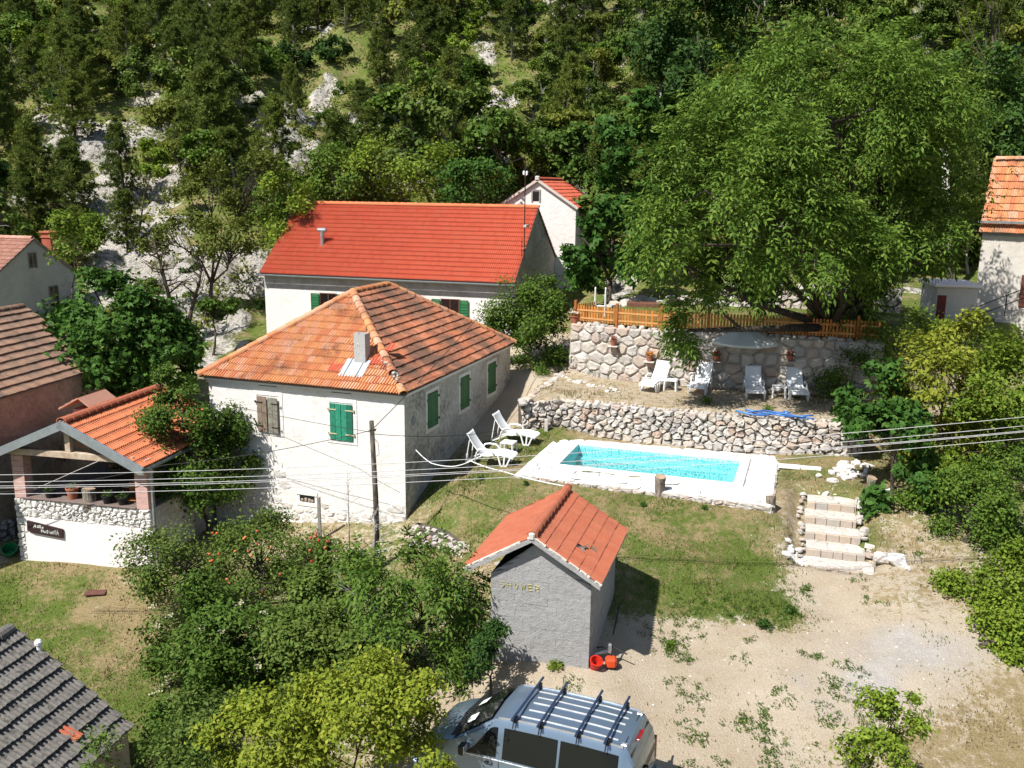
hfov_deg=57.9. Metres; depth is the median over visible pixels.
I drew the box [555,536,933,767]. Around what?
weeds
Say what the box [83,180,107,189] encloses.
hill bush
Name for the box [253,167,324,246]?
young tree
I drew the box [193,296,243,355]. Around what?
tree
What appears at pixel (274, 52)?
hill bush
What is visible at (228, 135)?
pine tree
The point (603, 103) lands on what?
oak tree
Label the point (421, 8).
pine tree
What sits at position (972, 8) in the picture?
pine tree
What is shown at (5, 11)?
pine tree
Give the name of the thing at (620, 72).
hill bush
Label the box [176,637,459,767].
lilac bush
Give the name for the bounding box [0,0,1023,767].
ground
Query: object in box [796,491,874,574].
stone stairs
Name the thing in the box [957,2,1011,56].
pine tree
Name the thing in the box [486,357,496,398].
window
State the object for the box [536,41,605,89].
oak tree
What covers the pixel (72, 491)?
flower pot
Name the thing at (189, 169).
oak tree
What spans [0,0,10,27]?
pine tree
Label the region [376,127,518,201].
oak tree
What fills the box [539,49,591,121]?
pine tree
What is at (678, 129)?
oak tree
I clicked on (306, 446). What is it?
overhead wire
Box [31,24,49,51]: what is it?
pine tree
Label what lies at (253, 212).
hill bush
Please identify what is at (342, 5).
oak tree
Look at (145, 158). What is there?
hill bush
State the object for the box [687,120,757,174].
oak tree
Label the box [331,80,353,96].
hill bush
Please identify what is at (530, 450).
green grass
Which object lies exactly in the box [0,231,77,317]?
grey house
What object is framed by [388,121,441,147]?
oak tree
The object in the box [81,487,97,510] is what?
tree stump
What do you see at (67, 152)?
pine tree
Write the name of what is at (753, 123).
oak tree
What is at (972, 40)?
oak tree
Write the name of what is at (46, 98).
hill bush
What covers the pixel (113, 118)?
hill bush
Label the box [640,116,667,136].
oak tree
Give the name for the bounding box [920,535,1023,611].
dogwood bush
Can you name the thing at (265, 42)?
hill bush
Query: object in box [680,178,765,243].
oak tree
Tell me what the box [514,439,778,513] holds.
swimming pool
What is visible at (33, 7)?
pine tree
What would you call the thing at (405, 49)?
pine tree
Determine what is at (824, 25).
oak tree
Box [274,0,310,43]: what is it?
pine tree
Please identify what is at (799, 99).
pine tree
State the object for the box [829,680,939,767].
plum shrub
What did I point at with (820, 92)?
oak tree
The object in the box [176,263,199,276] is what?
hill bush
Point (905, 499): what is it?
plum bush
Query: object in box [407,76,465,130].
oak tree
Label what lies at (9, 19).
oak tree
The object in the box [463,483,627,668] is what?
block shed
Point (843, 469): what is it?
white stone pile
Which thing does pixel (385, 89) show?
pine tree
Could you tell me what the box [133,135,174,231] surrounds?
young tree
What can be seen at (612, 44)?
hill bush
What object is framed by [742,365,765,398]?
sun lounger
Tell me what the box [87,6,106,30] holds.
ash tree
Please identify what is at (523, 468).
overhead wire
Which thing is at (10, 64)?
pine tree
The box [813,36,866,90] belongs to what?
oak tree
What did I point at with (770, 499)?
tree stump
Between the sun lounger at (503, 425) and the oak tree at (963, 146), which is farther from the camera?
the oak tree at (963, 146)
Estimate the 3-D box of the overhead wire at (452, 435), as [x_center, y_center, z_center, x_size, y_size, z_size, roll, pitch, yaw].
[-1.531,1.405,29.899,0.016,1.494,8.686,9,15,34]
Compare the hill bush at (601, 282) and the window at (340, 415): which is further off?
the hill bush at (601, 282)
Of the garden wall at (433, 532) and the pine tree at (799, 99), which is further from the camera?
the pine tree at (799, 99)
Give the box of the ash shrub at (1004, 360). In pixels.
[932,321,1023,487]
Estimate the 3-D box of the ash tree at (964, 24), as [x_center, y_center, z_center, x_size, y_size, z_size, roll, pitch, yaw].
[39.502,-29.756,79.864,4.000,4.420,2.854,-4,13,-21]
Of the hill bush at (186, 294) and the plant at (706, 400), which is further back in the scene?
the hill bush at (186, 294)
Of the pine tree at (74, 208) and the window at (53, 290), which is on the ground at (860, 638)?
the pine tree at (74, 208)
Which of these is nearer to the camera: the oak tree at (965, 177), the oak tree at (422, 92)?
the oak tree at (965, 177)
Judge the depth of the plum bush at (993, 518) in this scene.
25.43 m
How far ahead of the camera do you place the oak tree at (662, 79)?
69.13 m
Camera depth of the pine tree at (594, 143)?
53.47 m
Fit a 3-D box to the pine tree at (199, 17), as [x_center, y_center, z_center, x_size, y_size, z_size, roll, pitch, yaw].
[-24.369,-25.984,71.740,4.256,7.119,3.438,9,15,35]
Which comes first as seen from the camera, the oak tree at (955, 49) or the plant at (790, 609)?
the plant at (790, 609)
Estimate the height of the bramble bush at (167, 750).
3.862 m
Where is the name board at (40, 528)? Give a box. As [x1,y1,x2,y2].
[27,520,63,538]
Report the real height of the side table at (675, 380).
0.422 m
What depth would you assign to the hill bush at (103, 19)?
90.00 m
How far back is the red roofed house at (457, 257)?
44.58 m
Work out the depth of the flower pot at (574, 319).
37.99 m
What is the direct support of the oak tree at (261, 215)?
on the ground at (860, 638)
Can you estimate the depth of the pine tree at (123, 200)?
52.71 m
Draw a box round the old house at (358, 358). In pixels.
[196,281,516,524]
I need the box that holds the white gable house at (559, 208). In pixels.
[500,176,590,288]
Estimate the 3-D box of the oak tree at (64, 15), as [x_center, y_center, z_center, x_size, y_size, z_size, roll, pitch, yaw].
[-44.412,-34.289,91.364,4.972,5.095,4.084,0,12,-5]
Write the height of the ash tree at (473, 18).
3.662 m
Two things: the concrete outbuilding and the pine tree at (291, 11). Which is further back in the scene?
the pine tree at (291, 11)
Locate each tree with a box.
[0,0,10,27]
[0,9,14,52]
[0,10,35,66]
[0,22,6,44]
[0,42,21,88]
[0,44,27,141]
[0,69,25,128]
[0,96,14,146]
[0,187,35,235]
[0,205,14,225]
[2,0,34,45]
[5,164,46,224]
[6,114,66,222]
[9,34,59,113]
[11,19,51,82]
[20,0,46,35]
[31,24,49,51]
[32,261,209,397]
[36,16,79,104]
[38,11,89,30]
[40,34,103,84]
[41,208,114,298]
[42,134,100,214]
[46,3,59,18]
[47,0,92,20]
[48,79,103,141]
[53,34,108,110]
[54,203,99,268]
[55,16,97,86]
[56,0,91,32]
[60,18,81,84]
[64,4,98,33]
[74,34,109,74]
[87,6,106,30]
[87,48,139,96]
[96,30,120,74]
[99,0,114,17]
[99,12,148,74]
[102,122,142,190]
[103,188,150,252]
[104,0,146,69]
[107,498,346,612]
[110,0,155,28]
[117,43,172,109]
[122,31,162,62]
[126,361,269,534]
[127,0,143,36]
[131,145,300,324]
[132,0,176,53]
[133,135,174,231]
[136,91,210,162]
[142,237,199,346]
[149,18,227,62]
[150,46,284,118]
[152,24,187,82]
[154,135,201,182]
[159,82,191,124]
[159,82,229,128]
[164,59,241,188]
[170,0,221,46]
[170,1,185,37]
[170,251,213,322]
[174,2,212,68]
[176,128,248,196]
[182,27,215,59]
[182,35,248,115]
[202,126,260,206]
[204,0,232,32]
[207,0,237,53]
[208,94,253,172]
[219,2,262,76]
[220,65,257,93]
[231,0,273,36]
[245,90,300,191]
[246,185,293,227]
[248,0,276,23]
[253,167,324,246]
[258,159,311,214]
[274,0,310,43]
[275,0,309,56]
[276,0,313,22]
[278,61,307,123]
[295,138,371,200]
[301,0,337,34]
[308,0,343,22]
[309,105,373,201]
[318,121,376,200]
[328,0,360,32]
[335,127,464,202]
[342,0,370,23]
[343,155,391,201]
[346,78,370,115]
[354,104,394,154]
[358,0,398,49]
[362,83,440,149]
[363,28,396,88]
[374,87,394,128]
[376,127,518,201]
[380,0,458,32]
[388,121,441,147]
[389,42,418,96]
[389,103,432,189]
[391,69,544,159]
[397,0,448,80]
[406,51,444,84]
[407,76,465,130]
[426,54,496,100]
[429,22,477,69]
[429,43,470,134]
[429,151,522,203]
[432,188,499,203]
[433,5,462,54]
[435,165,517,203]
[436,0,478,11]
[438,106,470,147]
[458,0,490,28]
[462,108,547,202]
[472,270,576,375]
[478,0,505,20]
[493,0,528,60]
[505,72,556,122]
[506,149,554,192]
[509,0,549,42]
[520,120,587,177]
[524,105,574,176]
[525,42,554,72]
[528,30,559,56]
[530,104,594,130]
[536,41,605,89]
[539,0,599,51]
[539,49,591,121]
[543,65,593,104]
[544,121,622,182]
[549,23,586,81]
[556,152,603,204]
[557,86,674,304]
[572,136,722,253]
[574,41,598,61]
[576,67,606,120]
[578,0,636,16]
[578,10,616,44]
[579,43,618,108]
[581,187,622,250]
[583,0,611,12]
[584,34,627,85]
[585,113,622,185]
[586,88,611,123]
[586,88,646,146]
[595,107,660,162]
[600,114,677,187]
[603,9,659,50]
[606,0,671,29]
[610,7,1018,376]
[619,0,826,163]
[620,64,649,107]
[620,143,668,245]
[621,173,676,233]
[625,31,659,82]
[629,80,667,102]
[637,31,683,96]
[638,11,659,29]
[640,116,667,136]
[644,114,721,166]
[655,0,698,38]
[657,1,706,34]
[660,109,697,130]
[662,145,711,229]
[666,0,697,17]
[679,142,719,226]
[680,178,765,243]
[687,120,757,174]
[689,5,727,56]
[693,82,758,120]
[695,0,741,72]
[695,173,799,258]
[705,38,726,82]
[710,59,771,82]
[712,99,780,161]
[731,4,769,29]
[731,23,762,48]
[736,36,799,68]
[744,182,829,251]
[746,76,776,117]
[749,0,780,21]
[752,20,778,40]
[761,28,799,47]
[768,95,790,118]
[772,201,839,270]
[774,21,841,92]
[779,45,833,94]
[780,77,843,117]
[784,13,855,44]
[788,95,809,117]
[789,0,847,47]
[797,96,880,142]
[804,0,854,15]
[808,127,874,247]
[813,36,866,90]
[818,155,903,215]
[827,51,907,105]
[829,355,944,520]
[838,13,879,41]
[844,0,878,25]
[845,0,913,35]
[850,2,878,23]
[853,90,907,123]
[854,39,920,88]
[856,200,969,247]
[863,305,1014,478]
[872,6,942,47]
[878,22,929,57]
[892,156,935,209]
[904,0,916,8]
[910,0,962,48]
[918,6,960,49]
[920,40,980,70]
[925,160,988,192]
[931,0,1023,161]
[939,12,962,40]
[943,10,977,49]
[944,67,984,89]
[944,188,985,273]
[948,124,979,181]
[951,0,1005,46]
[955,31,1002,74]
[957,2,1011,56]
[958,44,1001,81]
[962,127,1001,238]
[977,53,1023,79]
[981,0,1019,48]
[986,19,1023,56]
[987,43,1010,75]
[1010,0,1023,25]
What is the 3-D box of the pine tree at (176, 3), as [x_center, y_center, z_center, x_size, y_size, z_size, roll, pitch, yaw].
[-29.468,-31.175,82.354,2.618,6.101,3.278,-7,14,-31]
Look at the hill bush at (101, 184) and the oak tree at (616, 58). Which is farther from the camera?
the oak tree at (616, 58)
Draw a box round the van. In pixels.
[412,676,658,767]
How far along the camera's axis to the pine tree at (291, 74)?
69.56 m
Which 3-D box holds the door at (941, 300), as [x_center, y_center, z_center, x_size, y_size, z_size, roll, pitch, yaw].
[17.961,-3.071,38.773,0.350,1.300,0.040,2,12,8]
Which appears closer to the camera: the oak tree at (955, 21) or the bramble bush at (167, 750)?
the bramble bush at (167, 750)
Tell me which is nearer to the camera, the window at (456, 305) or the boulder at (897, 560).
the boulder at (897, 560)
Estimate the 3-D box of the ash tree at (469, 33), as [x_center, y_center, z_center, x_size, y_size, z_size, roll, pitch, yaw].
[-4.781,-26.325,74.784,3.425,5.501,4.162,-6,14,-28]
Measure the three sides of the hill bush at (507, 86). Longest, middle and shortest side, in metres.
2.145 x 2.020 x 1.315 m
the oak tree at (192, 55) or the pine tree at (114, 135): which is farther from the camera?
the oak tree at (192, 55)
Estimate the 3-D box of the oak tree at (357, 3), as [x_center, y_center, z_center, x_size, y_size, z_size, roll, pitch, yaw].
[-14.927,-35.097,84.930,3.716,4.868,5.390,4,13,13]
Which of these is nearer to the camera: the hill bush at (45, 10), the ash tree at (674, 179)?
the ash tree at (674, 179)
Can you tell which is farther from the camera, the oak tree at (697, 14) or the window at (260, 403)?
the oak tree at (697, 14)
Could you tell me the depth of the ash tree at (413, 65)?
70.56 m
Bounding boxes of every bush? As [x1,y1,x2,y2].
[0,156,15,176]
[0,171,15,188]
[30,0,58,23]
[36,85,59,104]
[40,143,54,154]
[41,86,61,104]
[70,681,250,767]
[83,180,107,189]
[99,14,113,25]
[101,73,128,92]
[104,114,127,121]
[127,563,314,743]
[134,276,161,292]
[142,155,152,162]
[153,164,172,176]
[159,78,179,98]
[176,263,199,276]
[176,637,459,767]
[179,291,192,297]
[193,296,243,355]
[236,203,289,218]
[244,43,293,73]
[250,549,395,711]
[251,299,265,309]
[252,19,281,33]
[254,46,284,72]
[255,37,273,46]
[268,41,286,56]
[275,40,316,68]
[285,142,302,150]
[301,125,315,136]
[312,108,331,120]
[314,32,355,60]
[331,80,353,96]
[366,83,397,98]
[379,28,396,36]
[435,8,473,32]
[460,617,511,695]
[502,92,512,98]
[503,80,521,93]
[590,267,617,289]
[608,37,634,54]
[611,67,625,76]
[677,237,724,258]
[775,4,801,19]
[804,329,888,399]
[855,299,999,402]
[892,450,987,511]
[901,248,931,273]
[913,408,1023,554]
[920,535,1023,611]
[958,242,980,262]
[959,581,1023,671]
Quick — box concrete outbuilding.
[918,278,982,323]
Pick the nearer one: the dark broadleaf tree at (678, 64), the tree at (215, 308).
the tree at (215, 308)
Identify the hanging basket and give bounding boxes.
[108,462,122,471]
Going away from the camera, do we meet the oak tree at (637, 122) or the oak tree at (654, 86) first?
the oak tree at (637, 122)
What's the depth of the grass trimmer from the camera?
20.60 m
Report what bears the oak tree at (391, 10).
on the ground at (860, 638)
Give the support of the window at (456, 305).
in the red roofed house at (457, 257)
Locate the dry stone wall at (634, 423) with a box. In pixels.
[518,399,862,456]
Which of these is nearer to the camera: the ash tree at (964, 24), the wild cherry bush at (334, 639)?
the wild cherry bush at (334, 639)
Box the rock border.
[606,295,702,308]
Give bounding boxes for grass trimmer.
[593,604,626,668]
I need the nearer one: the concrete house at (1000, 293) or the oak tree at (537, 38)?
the concrete house at (1000, 293)
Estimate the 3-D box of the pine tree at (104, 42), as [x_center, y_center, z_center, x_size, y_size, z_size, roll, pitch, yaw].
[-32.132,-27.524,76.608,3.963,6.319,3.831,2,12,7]
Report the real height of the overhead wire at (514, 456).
2.414 m
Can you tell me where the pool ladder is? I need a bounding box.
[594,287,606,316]
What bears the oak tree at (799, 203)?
on the ground at (860, 638)
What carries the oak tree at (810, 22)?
on the ground at (860, 638)
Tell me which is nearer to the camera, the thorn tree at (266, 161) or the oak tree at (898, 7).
the thorn tree at (266, 161)
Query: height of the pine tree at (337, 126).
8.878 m
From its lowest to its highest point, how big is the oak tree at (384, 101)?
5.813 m
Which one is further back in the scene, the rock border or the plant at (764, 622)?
the rock border
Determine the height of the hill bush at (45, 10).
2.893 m
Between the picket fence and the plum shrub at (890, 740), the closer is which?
the plum shrub at (890, 740)
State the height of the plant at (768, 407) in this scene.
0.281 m
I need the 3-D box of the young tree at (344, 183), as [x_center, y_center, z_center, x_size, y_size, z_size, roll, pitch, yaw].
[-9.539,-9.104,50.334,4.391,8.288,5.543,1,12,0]
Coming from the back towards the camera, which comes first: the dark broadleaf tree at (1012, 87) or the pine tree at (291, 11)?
the pine tree at (291, 11)
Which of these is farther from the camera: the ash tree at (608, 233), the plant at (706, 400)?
the ash tree at (608, 233)
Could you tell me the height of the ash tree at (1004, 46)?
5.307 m
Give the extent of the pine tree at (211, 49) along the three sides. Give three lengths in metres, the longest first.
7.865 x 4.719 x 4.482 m
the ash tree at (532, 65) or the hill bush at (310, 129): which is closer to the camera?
the hill bush at (310, 129)
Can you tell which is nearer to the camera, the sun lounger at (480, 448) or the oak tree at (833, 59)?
the sun lounger at (480, 448)
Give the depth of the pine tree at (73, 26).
70.70 m
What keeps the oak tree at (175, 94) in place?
on the ground at (860, 638)
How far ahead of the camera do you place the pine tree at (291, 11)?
79.57 m
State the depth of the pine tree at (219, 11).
75.25 m
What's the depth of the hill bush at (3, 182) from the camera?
59.00 m
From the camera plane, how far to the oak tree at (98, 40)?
75.95 m
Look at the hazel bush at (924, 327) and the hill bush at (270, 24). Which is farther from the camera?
the hill bush at (270, 24)
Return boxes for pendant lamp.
[56,445,65,461]
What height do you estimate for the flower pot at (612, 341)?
0.446 m
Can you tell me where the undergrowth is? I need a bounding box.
[0,0,1005,331]
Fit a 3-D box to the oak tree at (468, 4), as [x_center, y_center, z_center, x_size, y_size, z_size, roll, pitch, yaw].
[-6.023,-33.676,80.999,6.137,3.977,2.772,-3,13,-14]
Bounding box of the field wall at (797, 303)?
[703,282,904,312]
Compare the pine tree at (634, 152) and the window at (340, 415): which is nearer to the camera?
the window at (340, 415)
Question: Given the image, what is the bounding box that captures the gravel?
[471,525,1023,758]
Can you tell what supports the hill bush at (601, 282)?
on the ground at (860, 638)
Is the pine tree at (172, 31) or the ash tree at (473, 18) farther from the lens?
the ash tree at (473, 18)
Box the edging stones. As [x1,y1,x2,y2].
[518,371,618,405]
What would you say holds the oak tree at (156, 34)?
on the ground at (860, 638)
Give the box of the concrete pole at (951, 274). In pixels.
[940,149,954,278]
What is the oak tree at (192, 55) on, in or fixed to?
on the ground at (860, 638)
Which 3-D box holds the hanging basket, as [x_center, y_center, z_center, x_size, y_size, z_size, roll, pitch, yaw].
[-12.274,2.480,28.747,0.561,0.542,0.556,1,12,0]
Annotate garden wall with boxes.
[0,519,16,542]
[407,522,498,565]
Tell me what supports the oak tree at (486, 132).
on the ground at (860, 638)
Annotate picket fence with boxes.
[574,300,880,340]
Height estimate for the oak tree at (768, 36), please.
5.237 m
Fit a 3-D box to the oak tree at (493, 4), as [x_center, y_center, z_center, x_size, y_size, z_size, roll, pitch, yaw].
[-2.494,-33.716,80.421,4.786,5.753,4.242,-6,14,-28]
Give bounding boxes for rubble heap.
[782,538,807,565]
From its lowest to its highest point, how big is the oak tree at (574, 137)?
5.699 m
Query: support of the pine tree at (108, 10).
on the ground at (860, 638)
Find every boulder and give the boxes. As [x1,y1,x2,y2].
[860,562,874,574]
[873,551,889,563]
[887,553,907,566]
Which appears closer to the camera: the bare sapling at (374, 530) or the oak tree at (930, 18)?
the bare sapling at (374, 530)
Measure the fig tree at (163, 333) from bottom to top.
7.383 m
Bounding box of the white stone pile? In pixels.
[815,459,874,482]
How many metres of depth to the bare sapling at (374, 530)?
21.89 m
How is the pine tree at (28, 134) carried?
on the ground at (860, 638)
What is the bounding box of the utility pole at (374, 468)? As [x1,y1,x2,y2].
[369,420,379,569]
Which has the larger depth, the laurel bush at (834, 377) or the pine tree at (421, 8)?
the pine tree at (421, 8)
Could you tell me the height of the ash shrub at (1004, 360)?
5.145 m
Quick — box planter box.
[627,301,661,307]
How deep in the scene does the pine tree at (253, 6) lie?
86.66 m
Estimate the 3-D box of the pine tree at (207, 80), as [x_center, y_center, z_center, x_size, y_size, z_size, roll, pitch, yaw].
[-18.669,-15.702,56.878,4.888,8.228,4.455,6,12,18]
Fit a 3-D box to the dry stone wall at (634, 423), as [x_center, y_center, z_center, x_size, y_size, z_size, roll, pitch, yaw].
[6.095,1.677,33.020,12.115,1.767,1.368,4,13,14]
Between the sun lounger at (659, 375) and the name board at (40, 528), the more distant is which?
the sun lounger at (659, 375)
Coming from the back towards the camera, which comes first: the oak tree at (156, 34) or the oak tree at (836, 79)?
the oak tree at (156, 34)
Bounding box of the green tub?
[0,542,17,556]
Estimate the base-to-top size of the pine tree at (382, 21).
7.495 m
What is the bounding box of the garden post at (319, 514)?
[317,497,321,538]
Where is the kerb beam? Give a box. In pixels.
[778,463,820,470]
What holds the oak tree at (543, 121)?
on the ground at (860, 638)
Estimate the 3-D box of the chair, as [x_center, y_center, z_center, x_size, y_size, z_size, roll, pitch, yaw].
[-12.130,3.685,29.711,0.440,0.980,0.440,1,12,0]
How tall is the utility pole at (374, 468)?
4.928 m
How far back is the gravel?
20.91 m
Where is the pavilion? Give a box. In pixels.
[0,384,216,567]
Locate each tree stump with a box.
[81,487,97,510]
[654,474,665,496]
[766,495,775,513]
[866,475,877,486]
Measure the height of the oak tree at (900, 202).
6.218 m
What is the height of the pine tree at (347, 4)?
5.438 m
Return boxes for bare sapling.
[330,506,400,653]
[341,469,372,548]
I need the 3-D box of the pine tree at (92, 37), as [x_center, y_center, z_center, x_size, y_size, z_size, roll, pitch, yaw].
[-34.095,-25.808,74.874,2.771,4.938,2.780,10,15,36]
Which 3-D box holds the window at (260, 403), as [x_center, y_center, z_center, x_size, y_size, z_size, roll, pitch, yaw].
[-7.959,0.971,30.226,1.100,1.480,0.234,5,13,19]
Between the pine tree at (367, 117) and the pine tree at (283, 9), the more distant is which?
the pine tree at (283, 9)
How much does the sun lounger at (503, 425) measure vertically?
1.042 m
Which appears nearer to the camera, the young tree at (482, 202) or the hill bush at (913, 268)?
the hill bush at (913, 268)
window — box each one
[27,252,37,268]
[48,285,59,306]
[253,390,283,436]
[296,490,317,507]
[311,293,340,309]
[326,397,357,445]
[425,385,439,433]
[431,298,467,316]
[459,370,470,414]
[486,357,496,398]
[531,189,540,201]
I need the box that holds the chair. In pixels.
[127,482,135,501]
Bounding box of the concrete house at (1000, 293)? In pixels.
[975,156,1023,334]
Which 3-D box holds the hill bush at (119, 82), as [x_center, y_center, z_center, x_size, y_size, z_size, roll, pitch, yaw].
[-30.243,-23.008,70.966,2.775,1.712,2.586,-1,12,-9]
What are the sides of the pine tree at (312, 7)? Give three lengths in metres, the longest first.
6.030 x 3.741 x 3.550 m
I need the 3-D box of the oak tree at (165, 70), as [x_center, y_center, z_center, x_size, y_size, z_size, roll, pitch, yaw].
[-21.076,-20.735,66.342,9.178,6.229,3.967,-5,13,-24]
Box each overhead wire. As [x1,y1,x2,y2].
[0,430,370,492]
[10,417,1021,474]
[22,432,1020,487]
[23,426,1020,481]
[24,438,1023,493]
[30,431,1019,485]
[216,406,399,492]
[221,403,368,431]
[374,240,540,427]
[376,422,537,436]
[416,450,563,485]
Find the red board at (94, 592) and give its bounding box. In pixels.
[83,589,107,595]
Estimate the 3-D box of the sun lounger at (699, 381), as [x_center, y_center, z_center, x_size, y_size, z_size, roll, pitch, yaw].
[7.215,-0.229,35.345,0.768,1.042,1.638,6,13,22]
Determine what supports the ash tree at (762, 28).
on the ground at (860, 638)
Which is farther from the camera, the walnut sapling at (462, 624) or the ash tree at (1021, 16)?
the ash tree at (1021, 16)
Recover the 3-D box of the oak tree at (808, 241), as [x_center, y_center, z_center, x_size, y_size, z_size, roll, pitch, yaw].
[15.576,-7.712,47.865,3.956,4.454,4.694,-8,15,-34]
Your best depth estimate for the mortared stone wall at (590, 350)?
36.04 m
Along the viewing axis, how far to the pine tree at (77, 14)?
89.78 m
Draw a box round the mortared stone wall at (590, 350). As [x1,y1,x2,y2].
[569,322,884,398]
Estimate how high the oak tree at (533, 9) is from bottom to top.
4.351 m
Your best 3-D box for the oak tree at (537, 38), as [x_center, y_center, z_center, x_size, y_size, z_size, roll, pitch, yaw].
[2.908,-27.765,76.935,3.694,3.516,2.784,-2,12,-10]
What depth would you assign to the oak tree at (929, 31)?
75.86 m
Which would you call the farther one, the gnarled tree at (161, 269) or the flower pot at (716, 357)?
the gnarled tree at (161, 269)
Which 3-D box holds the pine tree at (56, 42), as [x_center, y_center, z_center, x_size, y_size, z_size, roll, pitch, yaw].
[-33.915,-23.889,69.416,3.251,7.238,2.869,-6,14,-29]
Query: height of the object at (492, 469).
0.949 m
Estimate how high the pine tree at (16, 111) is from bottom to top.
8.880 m
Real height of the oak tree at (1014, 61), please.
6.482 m
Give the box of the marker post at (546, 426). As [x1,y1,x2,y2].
[544,419,547,431]
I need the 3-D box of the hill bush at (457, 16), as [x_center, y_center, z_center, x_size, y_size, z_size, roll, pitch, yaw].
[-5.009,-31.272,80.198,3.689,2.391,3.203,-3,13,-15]
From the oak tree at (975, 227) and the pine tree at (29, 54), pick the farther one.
the pine tree at (29, 54)
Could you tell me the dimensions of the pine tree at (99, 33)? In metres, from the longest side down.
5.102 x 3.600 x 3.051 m
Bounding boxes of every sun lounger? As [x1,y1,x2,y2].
[465,429,517,466]
[491,410,539,445]
[639,359,671,392]
[687,361,712,394]
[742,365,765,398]
[782,366,809,400]
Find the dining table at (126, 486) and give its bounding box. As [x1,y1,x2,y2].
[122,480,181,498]
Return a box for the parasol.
[712,332,777,348]
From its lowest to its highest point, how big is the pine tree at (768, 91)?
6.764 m
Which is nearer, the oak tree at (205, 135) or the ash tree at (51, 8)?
the oak tree at (205, 135)
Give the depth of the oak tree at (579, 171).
52.85 m
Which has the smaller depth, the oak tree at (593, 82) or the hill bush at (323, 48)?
the oak tree at (593, 82)
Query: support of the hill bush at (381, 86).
on the ground at (860, 638)
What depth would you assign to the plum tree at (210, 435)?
29.68 m
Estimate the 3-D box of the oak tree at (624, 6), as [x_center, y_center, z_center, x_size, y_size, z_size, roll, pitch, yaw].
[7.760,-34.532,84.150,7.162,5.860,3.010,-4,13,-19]
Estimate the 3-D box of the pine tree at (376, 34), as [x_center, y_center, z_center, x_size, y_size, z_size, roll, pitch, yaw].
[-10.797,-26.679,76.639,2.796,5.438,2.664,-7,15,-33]
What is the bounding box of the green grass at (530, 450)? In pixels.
[0,332,1023,767]
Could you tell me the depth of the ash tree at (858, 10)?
80.96 m
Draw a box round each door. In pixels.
[935,295,946,321]
[1018,275,1023,307]
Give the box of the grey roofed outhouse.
[0,624,133,767]
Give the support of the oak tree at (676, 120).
on the ground at (860, 638)
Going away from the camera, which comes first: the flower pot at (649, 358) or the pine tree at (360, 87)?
the flower pot at (649, 358)
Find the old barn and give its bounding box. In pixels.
[0,303,104,539]
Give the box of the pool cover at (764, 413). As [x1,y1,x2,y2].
[736,409,814,419]
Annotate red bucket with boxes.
[590,655,602,670]
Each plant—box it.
[535,365,551,375]
[546,659,563,671]
[661,640,678,650]
[697,395,712,404]
[755,617,773,629]
[762,403,774,410]
[782,604,797,614]
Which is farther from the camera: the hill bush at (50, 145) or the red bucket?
the hill bush at (50, 145)
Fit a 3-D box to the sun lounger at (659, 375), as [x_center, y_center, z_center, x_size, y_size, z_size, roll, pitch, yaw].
[5.530,-0.297,35.605,0.768,1.042,1.638,8,14,32]
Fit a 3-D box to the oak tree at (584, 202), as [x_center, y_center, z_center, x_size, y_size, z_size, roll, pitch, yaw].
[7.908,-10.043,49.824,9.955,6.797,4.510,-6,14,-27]
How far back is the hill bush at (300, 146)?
63.65 m
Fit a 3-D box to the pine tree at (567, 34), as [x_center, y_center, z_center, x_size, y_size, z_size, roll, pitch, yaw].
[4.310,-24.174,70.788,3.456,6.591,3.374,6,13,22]
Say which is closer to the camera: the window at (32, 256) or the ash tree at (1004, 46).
the window at (32, 256)
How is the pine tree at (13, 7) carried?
on the ground at (860, 638)
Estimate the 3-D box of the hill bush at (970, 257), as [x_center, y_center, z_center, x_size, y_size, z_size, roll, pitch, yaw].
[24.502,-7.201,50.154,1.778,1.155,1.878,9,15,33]
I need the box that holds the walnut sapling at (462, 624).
[324,524,501,701]
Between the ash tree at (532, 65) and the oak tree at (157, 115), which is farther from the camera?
the ash tree at (532, 65)
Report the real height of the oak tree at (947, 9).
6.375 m
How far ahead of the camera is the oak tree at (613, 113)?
53.69 m
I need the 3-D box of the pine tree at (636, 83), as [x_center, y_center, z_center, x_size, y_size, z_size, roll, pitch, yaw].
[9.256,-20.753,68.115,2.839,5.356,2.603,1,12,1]
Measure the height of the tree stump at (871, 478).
0.871 m
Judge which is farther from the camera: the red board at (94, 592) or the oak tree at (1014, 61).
the oak tree at (1014, 61)
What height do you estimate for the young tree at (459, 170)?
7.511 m
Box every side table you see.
[500,439,517,451]
[663,378,677,391]
[771,384,785,398]
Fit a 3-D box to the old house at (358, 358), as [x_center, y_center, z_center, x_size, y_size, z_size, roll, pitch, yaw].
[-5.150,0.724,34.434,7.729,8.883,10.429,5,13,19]
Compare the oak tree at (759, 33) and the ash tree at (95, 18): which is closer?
the oak tree at (759, 33)
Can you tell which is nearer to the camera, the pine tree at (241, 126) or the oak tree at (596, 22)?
the pine tree at (241, 126)
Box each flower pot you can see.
[42,484,55,498]
[65,481,79,499]
[101,489,112,503]
[115,490,128,505]
[569,307,579,323]
[608,335,617,345]
[645,351,653,361]
[713,349,720,360]
[786,350,795,360]
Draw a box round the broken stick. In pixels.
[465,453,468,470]

